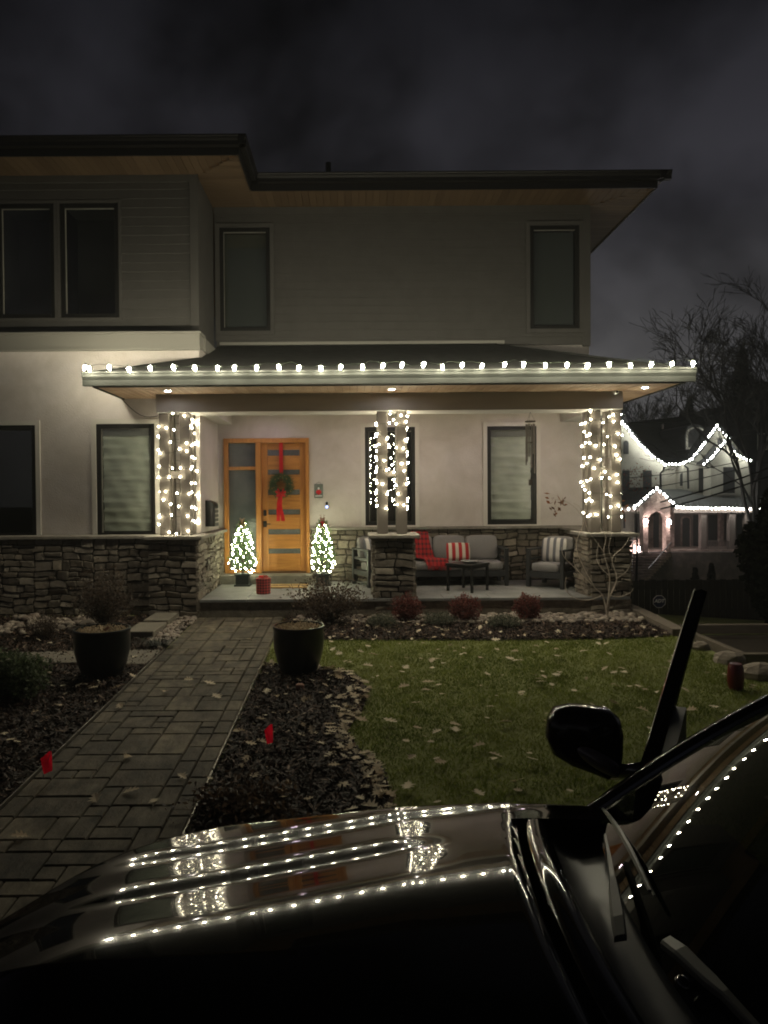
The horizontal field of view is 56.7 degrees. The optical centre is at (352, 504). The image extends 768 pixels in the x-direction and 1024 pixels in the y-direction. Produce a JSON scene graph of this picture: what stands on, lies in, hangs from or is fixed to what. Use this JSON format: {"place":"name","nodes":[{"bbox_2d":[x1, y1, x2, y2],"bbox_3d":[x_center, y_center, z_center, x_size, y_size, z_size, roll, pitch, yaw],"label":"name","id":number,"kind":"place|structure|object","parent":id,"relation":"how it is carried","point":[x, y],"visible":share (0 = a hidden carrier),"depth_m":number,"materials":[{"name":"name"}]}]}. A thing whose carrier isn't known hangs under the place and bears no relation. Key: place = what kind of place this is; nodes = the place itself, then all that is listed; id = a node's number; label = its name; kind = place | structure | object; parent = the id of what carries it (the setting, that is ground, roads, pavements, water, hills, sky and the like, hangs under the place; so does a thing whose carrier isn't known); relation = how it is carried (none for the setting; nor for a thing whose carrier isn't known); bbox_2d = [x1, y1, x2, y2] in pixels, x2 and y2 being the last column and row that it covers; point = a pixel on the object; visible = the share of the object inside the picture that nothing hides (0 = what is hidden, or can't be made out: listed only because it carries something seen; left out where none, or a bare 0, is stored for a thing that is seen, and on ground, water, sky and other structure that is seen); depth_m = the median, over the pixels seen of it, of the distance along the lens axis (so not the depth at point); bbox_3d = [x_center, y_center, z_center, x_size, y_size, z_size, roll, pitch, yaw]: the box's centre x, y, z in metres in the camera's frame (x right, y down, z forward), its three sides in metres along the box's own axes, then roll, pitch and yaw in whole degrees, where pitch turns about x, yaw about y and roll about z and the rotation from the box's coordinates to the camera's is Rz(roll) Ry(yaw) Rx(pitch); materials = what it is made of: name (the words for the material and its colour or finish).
{"place":"outdoors","nodes":[
{"label":"outdoors","id":0,"kind":"place"},
{"bbox_2d":[0,510,767,830],"bbox_3d":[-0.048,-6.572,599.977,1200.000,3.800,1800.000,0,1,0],"label":"ground","id":1,"kind":"structure","parent":0,"point":[677,619],"depth_m":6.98,"materials":[{"name":"plant"}]},
{"bbox_2d":[0,648,164,810],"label":"path edging","id":2,"kind":"object","parent":1,"relation":"on","point":[40,769],"visible":0.56,"depth_m":6.28,"materials":[{"name":"silver metal"}]},
{"bbox_2d":[0,613,195,804],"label":"mulch bed","id":3,"kind":"object","parent":1,"relation":"on","point":[26,763],"visible":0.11,"depth_m":6.92,"materials":[{"name":"brown wood"}]},
{"bbox_2d":[0,646,58,700],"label":"sage shrub","id":4,"kind":"object","parent":3,"relation":"on","point":[20,674],"visible":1,"depth_m":7.34,"materials":[{"name":"green plant"}]},
{"bbox_2d":[23,610,64,639],"bbox_3d":[-4.320,1.690,9.957,0.583,0.447,0.510,0,1,0],"label":"arching shrub","id":5,"kind":"object","parent":3,"relation":"on","point":[43,631],"visible":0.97,"depth_m":9.91,"materials":[{"name":"brown plant"}]},
{"bbox_2d":[0,613,96,635],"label":"river pebbles","id":6,"kind":"object","parent":3,"relation":"on","point":[13,625],"visible":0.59,"depth_m":10.78,"materials":[{"name":"grey stone"}]},
{"bbox_2d":[30,651,76,665],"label":"stepping slab","id":7,"kind":"structure","parent":3,"relation":"on","point":[69,656],"depth_m":8.89,"materials":[{"name":"stone"}]},
{"bbox_2d":[0,635,136,741],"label":"leaf litter","id":8,"kind":"object","parent":3,"relation":"on","point":[97,685],"visible":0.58,"depth_m":7.70,"materials":[{"name":"brown plant"}]},
{"bbox_2d":[72,623,130,679],"bbox_3d":[-2.900,1.700,8.224,0.648,0.573,0.648,0,1,0],"label":"garden pot","id":9,"kind":"object","parent":3,"relation":"on","point":[98,652],"visible":0.96,"depth_m":8.00,"materials":[{"name":"black"}]},
{"bbox_2d":[66,558,149,623],"bbox_3d":[-3.680,1.327,10.626,1.241,1.095,1.060,0,1,0],"label":"arching shrub","id":10,"kind":"object","parent":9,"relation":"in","point":[103,613],"visible":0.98,"depth_m":10.51,"materials":[{"name":"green plant"}]},
{"bbox_2d":[125,650,160,666],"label":"stepping slab","id":11,"kind":"structure","parent":3,"relation":"on","point":[138,657],"depth_m":8.90,"materials":[{"name":"stone"}]},
{"bbox_2d":[131,612,178,637],"bbox_3d":[-2.992,1.802,10.673,0.430,0.130,1.420,0,1,0],"label":"stone ledge","id":12,"kind":"object","parent":3,"relation":"on","point":[154,624],"visible":0.76,"depth_m":10.48,"materials":[{"name":"stone"}]},
{"bbox_2d":[133,636,179,649],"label":"grass tuft","id":13,"kind":"object","parent":3,"relation":"on","point":[155,643],"visible":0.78,"depth_m":9.40,"materials":[{"name":"beige"}]},
{"bbox_2d":[143,616,196,648],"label":"river pebbles","id":14,"kind":"object","parent":3,"relation":"on","point":[172,627],"visible":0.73,"depth_m":10.39,"materials":[{"name":"grey stone"}]},
{"bbox_2d":[0,618,282,917],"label":"walkway base","id":15,"kind":"object","parent":1,"relation":"on","point":[149,752],"visible":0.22,"depth_m":5.71,"materials":[{"name":"grey"}]},
{"bbox_2d":[41,750,51,778],"bbox_3d":[-2.344,2.013,5.407,0.102,0.290,0.056,0,1,0],"label":"marker flag","id":16,"kind":"object","parent":15,"relation":"on","point":[46,761],"visible":0.96,"depth_m":5.41,"materials":[{"name":"red plastic"}]},
{"bbox_2d":[0,617,282,920],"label":"walkway","id":17,"kind":"structure","parent":15,"relation":"on","point":[63,796],"depth_m":5.64,"materials":[{"name":"grey stone"}]},
{"bbox_2d":[182,647,269,834],"bbox_3d":[-1.093,2.120,5.338,0.008,0.357,8.000,0,1,0],"label":"path edging","id":18,"kind":"object","parent":1,"relation":"on","point":[187,827],"visible":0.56,"depth_m":6.22,"materials":[{"name":"silver metal"}]},
{"bbox_2d":[185,661,394,833],"bbox_3d":[-0.396,2.125,5.331,1.357,0.254,6.587,0,1,0],"label":"mulch bed","id":19,"kind":"object","parent":1,"relation":"on","point":[302,754],"visible":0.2,"depth_m":5.84,"materials":[{"name":"brown wood"}]},
{"bbox_2d":[162,768,313,827],"bbox_3d":[-0.801,2.028,4.900,1.012,0.244,0.793,-1,1,-12],"label":"purple groundcover","id":20,"kind":"object","parent":19,"relation":"on","point":[250,805],"visible":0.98,"depth_m":4.87,"materials":[{"name":"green plant"}]},
{"bbox_2d":[265,723,274,743],"bbox_3d":[-0.703,1.983,6.017,0.090,0.263,0.025,0,1,-4],"label":"marker flag","id":21,"kind":"object","parent":19,"relation":"on","point":[269,732],"visible":0.96,"depth_m":6.02,"materials":[{"name":"red plastic"}]},
{"bbox_2d":[207,659,380,821],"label":"leaf litter","id":22,"kind":"object","parent":19,"relation":"on","point":[311,727],"visible":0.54,"depth_m":6.29,"materials":[{"name":"brown plant"}]},
{"bbox_2d":[273,620,324,676],"bbox_3d":[-0.630,1.681,8.296,0.607,0.572,0.607,0,1,0],"label":"garden pot","id":23,"kind":"object","parent":19,"relation":"on","point":[298,646],"visible":1,"depth_m":8.08,"materials":[{"name":"black"}]},
{"bbox_2d":[317,665,396,809],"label":"leaf litter","id":24,"kind":"object","parent":19,"relation":"on","point":[378,789],"visible":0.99,"depth_m":5.93,"materials":[{"name":"brown plant"}]},
{"bbox_2d":[0,133,696,618],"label":"house","id":25,"kind":"structure","parent":1,"relation":"on","point":[146,251],"depth_m":12.55,"materials":[{"name":"paint"}]},
{"bbox_2d":[0,420,41,534],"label":"window","id":26,"kind":"structure","parent":25,"relation":"in","point":[20,454],"depth_m":12.89,"materials":[{"name":"grey glass"}]},
{"bbox_2d":[0,200,57,320],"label":"window","id":27,"kind":"structure","parent":25,"relation":"in","point":[28,232],"depth_m":12.85,"materials":[{"name":"black glass"}]},
{"bbox_2d":[56,200,121,320],"bbox_3d":[-4.491,-4.172,12.559,1.100,2.050,0.940,0,1,0],"label":"window","id":28,"kind":"structure","parent":25,"relation":"in","point":[89,245],"depth_m":12.87,"materials":[{"name":"black glass"}]},
{"bbox_2d":[91,419,159,534],"bbox_3d":[-3.828,-0.414,12.424,1.140,2.060,0.940,0,1,0],"label":"window","id":29,"kind":"structure","parent":25,"relation":"in","point":[124,452],"depth_m":12.08,"materials":[{"name":"grey glass"}]},
{"bbox_2d":[157,413,197,533],"bbox_3d":[-2.894,-0.530,11.757,0.571,2.023,0.519,0,1,0],"label":"light string","id":30,"kind":"object","parent":25,"relation":"attached to","point":[180,476],"visible":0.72,"depth_m":11.53,"materials":[{"name":"white plastic"}]},
{"bbox_2d":[205,500,218,526],"bbox_3d":[-2.484,0.149,12.554,0.168,0.460,0.360,0,1,0],"label":"wall mailbox","id":31,"kind":"object","parent":25,"relation":"attached to","point":[212,513],"depth_m":12.38,"materials":[{"name":"black metal"}]},
{"bbox_2d":[227,520,260,586],"bbox_3d":[-2.015,0.868,13.043,0.585,1.238,0.601,-1,1,-44],"label":"potted fir","id":32,"kind":"object","parent":25,"relation":"on","point":[243,578],"visible":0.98,"depth_m":12.98,"materials":[{"name":"green plant"}]},
{"bbox_2d":[228,528,256,572],"bbox_3d":[-2.032,0.801,13.035,0.482,0.921,0.474,-1,1,-43],"label":"light string","id":33,"kind":"object","parent":32,"relation":"attached to","point":[243,550],"visible":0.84,"depth_m":12.93,"materials":[{"name":"white plastic"}]},
{"bbox_2d":[215,223,274,335],"bbox_3d":[-2.051,-4.289,13.937,1.110,2.110,0.940,0,1,0],"label":"window","id":34,"kind":"structure","parent":25,"relation":"in","point":[244,252],"depth_m":13.60,"materials":[{"name":"grey glass"}]},
{"bbox_2d":[256,575,270,594],"bbox_3d":[-1.507,1.350,11.975,0.254,0.305,0.254,0,1,0],"label":"gift box","id":35,"kind":"object","parent":25,"relation":"on","point":[263,584],"visible":1,"depth_m":11.88,"materials":[{"name":"red paper"}]},
{"bbox_2d":[223,438,309,573],"bbox_3d":[-1.645,0.024,13.640,1.630,2.580,0.165,0,1,0],"label":"entry door","id":36,"kind":"structure","parent":25,"relation":"in","point":[249,463],"depth_m":13.65,"materials":[{"name":"brown wood"}]},
{"bbox_2d":[268,443,295,520],"bbox_3d":[-1.368,-0.437,13.567,0.577,1.500,0.270,0,1,0],"label":"wreath","id":37,"kind":"object","parent":36,"relation":"hanging from","point":[287,489],"visible":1,"depth_m":13.53,"materials":[{"name":"green plant"}]},
{"bbox_2d":[271,584,308,587],"bbox_3d":[-1.229,1.470,12.848,0.840,0.028,0.480,0,1,0],"label":"doormat","id":38,"kind":"object","parent":25,"relation":"on","point":[285,585],"visible":0.75,"depth_m":12.81,"materials":[{"name":"brown fabric"}]},
{"bbox_2d":[314,482,322,497],"bbox_3d":[-0.653,-0.281,13.580,0.170,0.308,0.032,0,1,0],"label":"wall plaque","id":39,"kind":"object","parent":25,"relation":"attached to","point":[318,490],"depth_m":13.57,"materials":[{"name":"white"}]},
{"bbox_2d":[310,520,337,585],"bbox_3d":[-0.541,0.862,13.048,0.554,1.229,0.572,0,1,0],"label":"potted fir","id":40,"kind":"object","parent":25,"relation":"on","point":[322,533],"visible":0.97,"depth_m":12.99,"materials":[{"name":"green plant"}]},
{"bbox_2d":[311,525,333,571],"bbox_3d":[-0.545,0.780,13.048,0.449,0.925,0.442,0,1,0],"label":"light string","id":41,"kind":"object","parent":40,"relation":"attached to","point":[321,552],"visible":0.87,"depth_m":12.96,"materials":[{"name":"white plastic"}]},
{"bbox_2d":[351,536,372,587],"bbox_3d":[0.449,1.032,12.998,0.710,0.876,0.735,-1,1,-24],"label":"outdoor armchair","id":42,"kind":"object","parent":25,"relation":"on","point":[365,570],"visible":0.3,"depth_m":13.04,"materials":[{"name":"grey"}]},
{"bbox_2d":[363,538,371,558],"bbox_3d":[0.401,0.827,13.092,0.440,0.423,0.207,-1,1,-24],"label":"throw pillow","id":43,"kind":"object","parent":42,"relation":"on","point":[367,544],"visible":0.26,"depth_m":13.00,"materials":[{"name":"grey fabric"}]},
{"bbox_2d":[83,358,694,371],"bbox_3d":[0.454,-2.036,10.833,9.048,0.156,1.074,0,1,0],"label":"light string","id":44,"kind":"object","parent":25,"relation":"attached to","point":[382,365],"visible":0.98,"depth_m":10.34,"materials":[{"name":"white plastic"}]},
{"bbox_2d":[361,423,419,526],"bbox_3d":[0.716,-0.550,14.023,1.110,2.030,0.940,0,1,0],"label":"window","id":45,"kind":"structure","parent":25,"relation":"in","point":[368,437],"depth_m":13.60,"materials":[{"name":"grey glass"}]},
{"bbox_2d":[374,411,408,508],"bbox_3d":[0.640,-0.674,11.755,0.551,1.746,0.520,0,1,0],"label":"light string","id":46,"kind":"object","parent":25,"relation":"attached to","point":[391,463],"visible":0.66,"depth_m":11.53,"materials":[{"name":"white plastic"}]},
{"bbox_2d":[414,535,508,585],"bbox_3d":[1.808,1.020,13.098,1.990,0.876,0.755,0,1,0],"label":"outdoor sofa","id":47,"kind":"object","parent":25,"relation":"on","point":[485,548],"visible":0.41,"depth_m":13.27,"materials":[{"name":"grey fabric"}]},
{"bbox_2d":[411,531,450,569],"bbox_3d":[1.351,0.831,12.961,0.436,0.668,0.934,-1,1,-27],"label":"throw blanket","id":48,"kind":"object","parent":47,"relation":"on","point":[423,549],"visible":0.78,"depth_m":13.11,"materials":[{"name":"red fabric"}]},
{"bbox_2d":[446,543,469,560],"bbox_3d":[1.936,0.865,13.044,0.440,0.327,0.188,0,1,0],"label":"throw pillow","id":49,"kind":"object","parent":47,"relation":"on","point":[457,551],"visible":0.95,"depth_m":12.98,"materials":[{"name":"red fabric"}]},
{"bbox_2d":[445,561,489,592],"bbox_3d":[1.969,1.236,12.184,0.550,0.475,0.550,0,1,42],"label":"coffee table","id":50,"kind":"object","parent":25,"relation":"on","point":[463,566],"visible":0.94,"depth_m":12.12,"materials":[{"name":"black metal"}]},
{"bbox_2d":[483,422,540,525],"bbox_3d":[3.043,-0.567,14.023,1.095,2.030,0.940,0,1,0],"label":"window","id":51,"kind":"structure","parent":25,"relation":"in","point":[509,499],"depth_m":13.67,"materials":[{"name":"grey"}]},
{"bbox_2d":[525,412,535,484],"bbox_3d":[2.947,-0.928,11.786,0.170,1.221,0.170,0,1,0],"label":"wind chime","id":52,"kind":"object","parent":25,"relation":"hanging from","point":[527,441],"visible":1,"depth_m":11.78,"materials":[{"name":"grey metal"}]},
{"bbox_2d":[526,536,576,589],"bbox_3d":[3.576,1.014,12.678,0.710,0.876,0.735,0,1,40],"label":"outdoor armchair","id":53,"kind":"object","parent":25,"relation":"on","point":[561,570],"visible":0.69,"depth_m":12.51,"materials":[{"name":"grey fabric"}]},
{"bbox_2d":[541,538,565,561],"bbox_3d":[3.616,0.809,12.769,0.440,0.423,0.207,0,1,30],"label":"throw pillow","id":54,"kind":"object","parent":53,"relation":"on","point":[551,547],"visible":0.84,"depth_m":12.72,"materials":[{"name":"grey fabric"}]},
{"bbox_2d":[526,221,583,332],"bbox_3d":[3.838,-4.332,13.937,1.090,2.110,0.940,0,1,0],"label":"window","id":55,"kind":"structure","parent":25,"relation":"in","point":[549,244],"depth_m":13.60,"materials":[{"name":"grey glass"}]},
{"bbox_2d":[580,410,622,516],"bbox_3d":[4.116,-0.667,11.756,0.571,1.753,0.520,0,1,0],"label":"light string","id":56,"kind":"object","parent":25,"relation":"attached to","point":[600,459],"visible":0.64,"depth_m":11.52,"materials":[{"name":"white plastic"}]},
{"bbox_2d":[0,589,767,1023],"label":"parked car","id":57,"kind":"object","parent":1,"relation":"on","point":[638,895],"visible":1,"depth_m":1.77,"materials":[{"name":"black paint"}]},
{"bbox_2d":[292,620,668,640],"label":"garden bed rocks","id":58,"kind":"object","parent":1,"relation":"on","point":[396,639],"visible":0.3,"depth_m":9.86,"materials":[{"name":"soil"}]},
{"bbox_2d":[280,567,377,625],"bbox_3d":[-0.378,1.383,10.924,1.486,0.907,1.145,-1,1,-12],"label":"arching shrub","id":59,"kind":"object","parent":58,"relation":"on","point":[323,603],"visible":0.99,"depth_m":10.77,"materials":[{"name":"green plant"}]},
{"bbox_2d":[296,614,420,624],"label":"river pebbles","id":60,"kind":"object","parent":58,"relation":"on","point":[351,620],"visible":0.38,"depth_m":10.96,"materials":[{"name":"grey stone"}]},
{"bbox_2d":[363,610,398,628],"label":"grey shrub","id":61,"kind":"object","parent":58,"relation":"on","point":[382,620],"visible":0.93,"depth_m":10.53,"materials":[{"name":"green plant"}]},
{"bbox_2d":[388,591,425,620],"bbox_3d":[0.840,1.566,10.976,0.534,0.513,0.462,-1,1,-30],"label":"red shrub","id":62,"kind":"object","parent":58,"relation":"on","point":[410,610],"visible":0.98,"depth_m":10.90,"materials":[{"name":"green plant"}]},
{"bbox_2d":[418,610,456,624],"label":"grey shrub","id":63,"kind":"object","parent":58,"relation":"on","point":[441,618],"visible":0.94,"depth_m":10.63,"materials":[{"name":"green plant"}]},
{"bbox_2d":[445,592,482,619],"bbox_3d":[1.706,1.570,10.897,0.569,0.501,0.488,-1,1,-34],"label":"red shrub","id":64,"kind":"object","parent":58,"relation":"on","point":[464,610],"visible":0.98,"depth_m":10.84,"materials":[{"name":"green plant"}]},
{"bbox_2d":[282,612,670,640],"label":"mulch chips","id":65,"kind":"object","parent":58,"relation":"on","point":[548,629],"visible":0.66,"depth_m":10.21,"materials":[{"name":"brown wood"}]},
{"bbox_2d":[293,616,665,637],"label":"leaf litter","id":66,"kind":"object","parent":58,"relation":"on","point":[479,627],"visible":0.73,"depth_m":10.26,"materials":[{"name":"brown plant"}]},
{"bbox_2d":[484,609,526,627],"bbox_3d":[2.261,1.696,10.535,0.662,0.280,0.584,0,1,0],"label":"grey shrub","id":67,"kind":"object","parent":58,"relation":"on","point":[508,620],"visible":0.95,"depth_m":10.47,"materials":[{"name":"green plant"}]},
{"bbox_2d":[510,591,542,619],"bbox_3d":[2.672,1.570,10.932,0.494,0.483,0.491,0,1,0],"label":"red shrub","id":68,"kind":"object","parent":58,"relation":"on","point":[522,610],"visible":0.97,"depth_m":10.87,"materials":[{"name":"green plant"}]},
{"bbox_2d":[419,610,644,623],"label":"river pebbles","id":69,"kind":"object","parent":58,"relation":"on","point":[582,616],"visible":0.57,"depth_m":10.89,"materials":[{"name":"grey stone"}]},
{"bbox_2d":[545,493,633,615],"bbox_3d":[3.632,0.805,10.964,1.350,1.989,0.251,0,1,0],"label":"bare sapling","id":70,"kind":"object","parent":58,"relation":"on","point":[608,574],"visible":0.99,"depth_m":10.96,"materials":[{"name":"brown plant"}]},
{"bbox_2d":[601,399,662,425],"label":"bare tree","id":71,"kind":"object","parent":1,"relation":"on","point":[645,412],"visible":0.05,"depth_m":62.19,"materials":[{"name":"brown plant"}]},
{"bbox_2d":[601,391,677,422],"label":"bare tree","id":72,"kind":"object","parent":1,"relation":"on","point":[638,407],"visible":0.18,"depth_m":58.89,"materials":[{"name":"brown plant"}]},
{"bbox_2d":[622,462,662,579],"bbox_3d":[11.973,1.001,29.983,2.097,5.979,1.721,0,1,0],"label":"red maple","id":73,"kind":"object","parent":1,"relation":"on","point":[636,569],"visible":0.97,"depth_m":30.01,"materials":[{"name":"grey plant"}]},
{"bbox_2d":[631,604,680,635],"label":"edging wall","id":74,"kind":"structure","parent":1,"relation":"on","point":[673,629],"depth_m":10.53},
{"bbox_2d":[653,595,664,615],"bbox_3d":[5.487,1.999,12.722,0.220,0.744,0.030,0,1,0],"label":"yard sign","id":75,"kind":"object","parent":1,"relation":"on","point":[658,601],"visible":0.98,"depth_m":12.71,"materials":[{"name":"black metal"}]},
{"bbox_2d":[623,383,704,420],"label":"bare tree","id":76,"kind":"object","parent":1,"relation":"on","point":[663,405],"visible":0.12,"depth_m":62.30,"materials":[{"name":"brown plant"}]},
{"bbox_2d":[601,404,767,585],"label":"neighbour house","id":77,"kind":"structure","parent":1,"relation":"on","point":[683,544],"depth_m":43.63,"materials":[{"name":"paint"}]},
{"bbox_2d":[622,470,629,491],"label":"window","id":78,"kind":"structure","parent":77,"relation":"in","point":[627,476],"depth_m":44.93,"materials":[{"name":"black glass"}]},
{"bbox_2d":[634,514,639,532],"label":"window","id":79,"kind":"structure","parent":77,"relation":"in","point":[638,515],"depth_m":43.53,"materials":[{"name":"black"}]},
{"bbox_2d":[643,470,651,486],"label":"window","id":80,"kind":"structure","parent":77,"relation":"in","point":[646,479],"depth_m":44.93,"materials":[{"name":"black glass"}]},
{"bbox_2d":[653,513,658,547],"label":"door","id":81,"kind":"structure","parent":77,"relation":"in","point":[655,516],"depth_m":42.79,"materials":[{"name":"black"}]},
{"bbox_2d":[682,518,689,545],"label":"window","id":82,"kind":"structure","parent":77,"relation":"in","point":[686,521],"depth_m":43.49,"materials":[{"name":"black glass"}]},
{"bbox_2d":[688,428,702,447],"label":"window","id":83,"kind":"structure","parent":77,"relation":"in","point":[694,434],"depth_m":46.09,"materials":[{"name":"black glass"}]},
{"bbox_2d":[693,515,697,545],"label":"window","id":84,"kind":"structure","parent":77,"relation":"in","point":[695,517],"depth_m":43.59,"materials":[{"name":"black glass"}]},
{"bbox_2d":[708,515,717,545],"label":"window","id":85,"kind":"structure","parent":77,"relation":"in","point":[712,519],"depth_m":43.58,"materials":[{"name":"black glass"}]},
{"bbox_2d":[723,467,734,492],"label":"window","id":86,"kind":"structure","parent":77,"relation":"in","point":[731,485],"depth_m":43.73,"materials":[{"name":"black"}]},
{"bbox_2d":[737,515,741,544],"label":"window","id":87,"kind":"structure","parent":77,"relation":"in","point":[739,517],"depth_m":43.58,"materials":[{"name":"black glass"}]},
{"bbox_2d":[629,579,764,620],"bbox_3d":[8.766,2.212,15.272,7.500,1.235,0.060,0,1,0],"label":"wood fence","id":88,"kind":"object","parent":1,"relation":"on","point":[729,599],"visible":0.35,"depth_m":15.24,"materials":[{"name":"grey"}]},
{"bbox_2d":[629,265,767,530],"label":"bare tree","id":89,"kind":"object","parent":1,"relation":"on","point":[762,406],"visible":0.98,"depth_m":41.06,"materials":[{"name":"grey plant"}]},
{"bbox_2d":[692,641,710,650],"bbox_3d":[4.517,1.865,9.240,0.251,0.176,0.188,0,1,0],"label":"boulder","id":90,"kind":"object","parent":1,"relation":"on","point":[701,645],"visible":0.6,"depth_m":9.17,"materials":[{"name":"beige stone"}]},
{"bbox_2d":[643,314,766,421],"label":"bare tree","id":91,"kind":"object","parent":1,"relation":"on","point":[719,387],"visible":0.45,"depth_m":53.83,"materials":[{"name":"grey plant"}]},
{"bbox_2d":[707,562,715,594],"bbox_3d":[16.190,3.695,32.098,1.173,2.204,1.160,0,1,0],"label":"conifer","id":92,"kind":"object","parent":1,"relation":"on","point":[711,574],"visible":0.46,"depth_m":31.99,"materials":[{"name":"green plant"}]},
{"bbox_2d":[679,623,767,663],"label":"timber planter","id":93,"kind":"object","parent":1,"relation":"on","point":[750,643],"visible":0.28,"depth_m":11.43,"materials":[{"name":"wood"}]},
{"bbox_2d":[713,651,745,664],"bbox_3d":[4.577,1.885,8.604,0.384,0.220,0.297,0,1,0],"label":"boulder","id":94,"kind":"object","parent":1,"relation":"on","point":[723,657],"visible":0.66,"depth_m":8.53,"materials":[{"name":"beige stone"}]},
{"bbox_2d":[727,662,744,690],"bbox_3d":[4.074,1.831,7.554,0.170,0.280,0.170,0,1,0],"label":"red barrel","id":95,"kind":"object","parent":1,"relation":"on","point":[735,676],"visible":0.98,"depth_m":7.49,"materials":[{"name":"red"}]},
{"bbox_2d":[723,349,754,405],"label":"conifer","id":96,"kind":"object","parent":1,"relation":"on","point":[736,386],"visible":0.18,"depth_m":57.45,"materials":[{"name":"green plant"}]},
{"bbox_2d":[733,487,767,622],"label":"evergreen shrub","id":97,"kind":"object","parent":1,"relation":"on","point":[752,550],"visible":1,"depth_m":12.73,"materials":[{"name":"black plant"}]},
{"bbox_2d":[743,662,767,680],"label":"boulder","id":98,"kind":"object","parent":1,"relation":"on","point":[758,671],"visible":0.6,"depth_m":7.89,"materials":[{"name":"beige stone"}]},
{"bbox_2d":[0,0,767,421],"label":"sky","id":99,"kind":"structure","parent":0,"point":[681,86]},
{"bbox_2d":[629,458,753,477],"bbox_3d":[15.242,-1.632,32.228,5.150,0.803,0.036,0,1,29],"label":"overhead cable","id":100,"kind":"object","parent":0,"point":[693,470],"visible":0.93,"depth_m":32.11,"materials":[{"name":"black plastic"}]},
{"bbox_2d":[628,464,755,490],"bbox_3d":[15.284,-1.195,32.236,5.267,1.131,0.036,0,1,28],"label":"overhead cable","id":101,"kind":"object","parent":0,"point":[695,479],"visible":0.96,"depth_m":32.10,"materials":[{"name":"black plastic"}]},
{"bbox_2d":[660,468,767,502],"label":"overhead cable","id":102,"kind":"object","parent":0,"point":[714,486],"visible":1,"depth_m":32.36,"materials":[{"name":"black plastic"}]},
{"bbox_2d":[660,476,767,509],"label":"overhead cable","id":103,"kind":"object","parent":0,"point":[715,494],"visible":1,"depth_m":32.33,"materials":[{"name":"black plastic"}]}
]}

